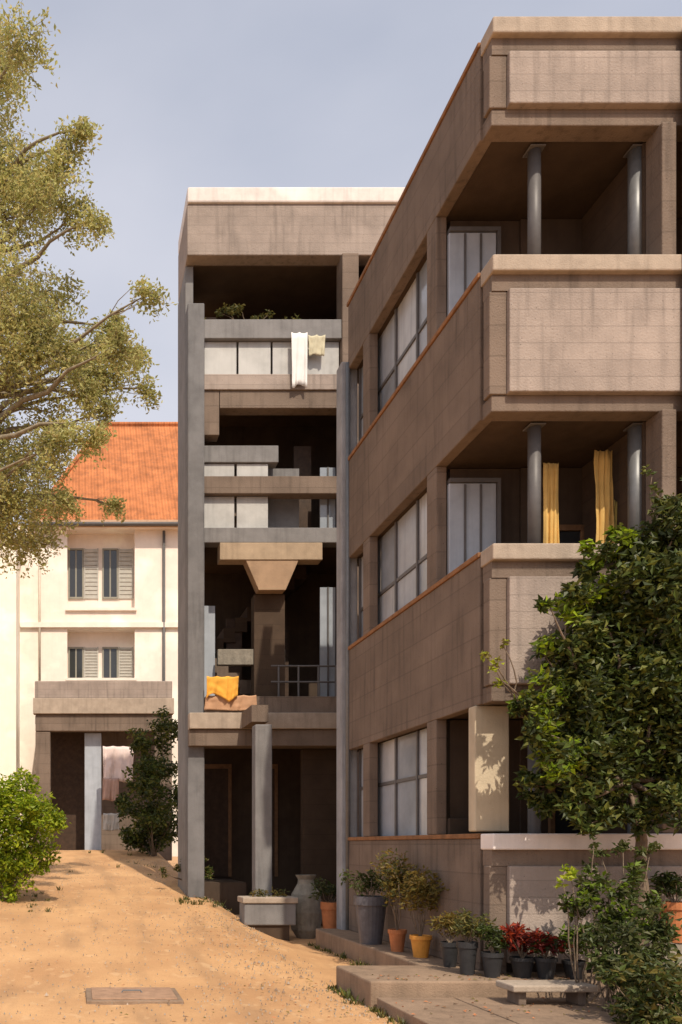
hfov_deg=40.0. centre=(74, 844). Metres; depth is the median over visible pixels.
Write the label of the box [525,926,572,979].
plant pot
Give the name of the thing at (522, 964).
plant pot
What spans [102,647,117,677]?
window
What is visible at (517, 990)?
stone bench
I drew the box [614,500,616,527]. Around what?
curtain
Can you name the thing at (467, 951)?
plant pot
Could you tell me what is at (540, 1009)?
pavement
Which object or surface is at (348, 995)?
weeds
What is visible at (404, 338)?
window
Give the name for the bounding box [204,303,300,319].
ledge plant
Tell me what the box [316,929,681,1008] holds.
raised path
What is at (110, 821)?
cloth
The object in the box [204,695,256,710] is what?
cloth
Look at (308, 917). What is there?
urn
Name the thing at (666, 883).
plant pot
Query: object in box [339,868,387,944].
plant pot
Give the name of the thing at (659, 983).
shrub
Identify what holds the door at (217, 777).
in the stair tower
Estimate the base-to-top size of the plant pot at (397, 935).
1.324 m
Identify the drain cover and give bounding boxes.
[86,987,183,1004]
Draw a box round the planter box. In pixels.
[237,887,297,940]
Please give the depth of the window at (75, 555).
30.47 m
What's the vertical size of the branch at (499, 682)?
0.704 m
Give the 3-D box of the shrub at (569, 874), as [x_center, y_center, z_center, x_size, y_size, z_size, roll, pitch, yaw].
[4.691,0.879,8.153,0.276,1.406,0.328,0,0,43]
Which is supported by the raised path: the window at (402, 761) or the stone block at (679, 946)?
the stone block at (679, 946)
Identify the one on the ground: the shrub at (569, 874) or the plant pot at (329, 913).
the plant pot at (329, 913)
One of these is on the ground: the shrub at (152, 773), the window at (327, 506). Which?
the shrub at (152, 773)
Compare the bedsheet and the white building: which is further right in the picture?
the bedsheet
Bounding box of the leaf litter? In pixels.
[0,889,619,1022]
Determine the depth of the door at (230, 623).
18.38 m
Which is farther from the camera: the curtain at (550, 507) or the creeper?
the curtain at (550, 507)
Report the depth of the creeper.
8.81 m
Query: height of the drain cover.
0.113 m
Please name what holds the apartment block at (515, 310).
on the ground
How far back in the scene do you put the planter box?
14.50 m
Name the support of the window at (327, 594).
in the stair tower
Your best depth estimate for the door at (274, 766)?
19.22 m
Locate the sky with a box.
[0,0,681,534]
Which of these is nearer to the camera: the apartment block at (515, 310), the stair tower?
the apartment block at (515, 310)
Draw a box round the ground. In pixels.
[0,850,398,1023]
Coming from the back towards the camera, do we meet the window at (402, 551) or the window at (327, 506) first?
the window at (327, 506)
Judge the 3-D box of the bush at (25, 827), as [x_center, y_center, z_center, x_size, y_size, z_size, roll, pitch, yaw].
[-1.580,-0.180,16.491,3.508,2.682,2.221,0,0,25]
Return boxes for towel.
[291,332,307,387]
[308,335,324,355]
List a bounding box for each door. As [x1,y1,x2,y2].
[204,764,231,875]
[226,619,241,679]
[272,764,277,875]
[285,619,288,695]
[293,446,310,527]
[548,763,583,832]
[559,525,583,542]
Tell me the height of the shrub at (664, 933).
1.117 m
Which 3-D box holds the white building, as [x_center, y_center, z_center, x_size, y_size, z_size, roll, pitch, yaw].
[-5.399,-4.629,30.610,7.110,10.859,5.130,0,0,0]
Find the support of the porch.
on the ground
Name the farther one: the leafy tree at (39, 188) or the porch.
the porch
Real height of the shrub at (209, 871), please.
0.653 m
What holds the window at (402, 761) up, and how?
in the apartment block at (515, 310)
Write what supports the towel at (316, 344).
hanging from the stair tower
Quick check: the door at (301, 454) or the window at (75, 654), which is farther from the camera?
the window at (75, 654)
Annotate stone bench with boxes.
[496,980,597,1005]
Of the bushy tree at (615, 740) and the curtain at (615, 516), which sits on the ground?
the bushy tree at (615, 740)
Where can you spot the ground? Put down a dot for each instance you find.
(15, 973)
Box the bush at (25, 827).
[0,766,71,902]
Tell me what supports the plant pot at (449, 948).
on the raised path
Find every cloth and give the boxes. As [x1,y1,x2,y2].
[102,778,118,800]
[102,813,118,830]
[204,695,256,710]
[206,676,238,701]
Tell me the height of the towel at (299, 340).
1.082 m
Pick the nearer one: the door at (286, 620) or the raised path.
the raised path
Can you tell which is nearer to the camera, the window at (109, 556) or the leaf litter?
the leaf litter
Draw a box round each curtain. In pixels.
[543,463,558,542]
[594,450,614,542]
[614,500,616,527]
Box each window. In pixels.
[68,548,83,598]
[68,647,83,677]
[102,548,117,598]
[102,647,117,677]
[320,467,334,527]
[320,587,334,695]
[359,260,426,440]
[359,493,426,637]
[359,728,426,836]
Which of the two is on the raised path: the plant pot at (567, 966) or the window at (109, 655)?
the plant pot at (567, 966)
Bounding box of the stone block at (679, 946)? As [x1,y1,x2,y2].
[649,941,681,968]
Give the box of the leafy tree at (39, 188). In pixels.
[0,0,177,578]
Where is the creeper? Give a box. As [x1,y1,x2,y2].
[640,464,680,529]
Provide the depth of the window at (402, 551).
12.03 m
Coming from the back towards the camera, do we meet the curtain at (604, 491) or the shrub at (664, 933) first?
the curtain at (604, 491)
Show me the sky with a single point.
(185, 94)
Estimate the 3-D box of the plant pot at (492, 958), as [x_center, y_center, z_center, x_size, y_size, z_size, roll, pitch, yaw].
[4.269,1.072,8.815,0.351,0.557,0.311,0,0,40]
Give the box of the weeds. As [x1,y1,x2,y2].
[24,849,405,1023]
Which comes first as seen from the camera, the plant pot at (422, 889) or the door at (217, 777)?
the plant pot at (422, 889)
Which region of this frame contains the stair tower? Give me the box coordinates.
[178,187,404,924]
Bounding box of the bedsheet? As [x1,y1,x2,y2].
[103,746,133,781]
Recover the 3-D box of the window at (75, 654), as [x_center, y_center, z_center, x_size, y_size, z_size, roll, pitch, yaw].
[0.043,-6.354,30.471,0.538,1.250,0.063,0,0,0]
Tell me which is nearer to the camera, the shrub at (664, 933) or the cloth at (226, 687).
the shrub at (664, 933)
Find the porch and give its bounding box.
[33,681,173,860]
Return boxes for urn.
[291,875,321,938]
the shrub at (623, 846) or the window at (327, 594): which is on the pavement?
the shrub at (623, 846)
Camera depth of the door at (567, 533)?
10.41 m
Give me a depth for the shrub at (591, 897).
8.11 m
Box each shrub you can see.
[114,705,177,855]
[159,856,214,879]
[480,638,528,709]
[555,864,588,982]
[556,857,669,1002]
[579,897,681,1012]
[588,836,663,1001]
[594,950,681,1023]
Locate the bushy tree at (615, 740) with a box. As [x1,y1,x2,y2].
[506,477,681,945]
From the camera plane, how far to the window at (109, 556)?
30.47 m
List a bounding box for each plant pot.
[308,876,336,928]
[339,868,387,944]
[366,848,417,951]
[391,865,449,957]
[425,910,470,967]
[450,907,496,975]
[475,923,512,977]
[499,921,545,977]
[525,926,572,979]
[549,922,596,979]
[648,871,681,942]
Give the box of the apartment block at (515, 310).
[337,16,681,973]
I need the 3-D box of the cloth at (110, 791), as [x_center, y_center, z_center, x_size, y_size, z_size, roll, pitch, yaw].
[1.111,-1.717,26.789,0.514,0.721,0.131,0,0,0]
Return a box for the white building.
[0,536,21,850]
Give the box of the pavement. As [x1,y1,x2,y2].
[377,997,681,1023]
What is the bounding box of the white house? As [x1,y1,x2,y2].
[18,422,177,856]

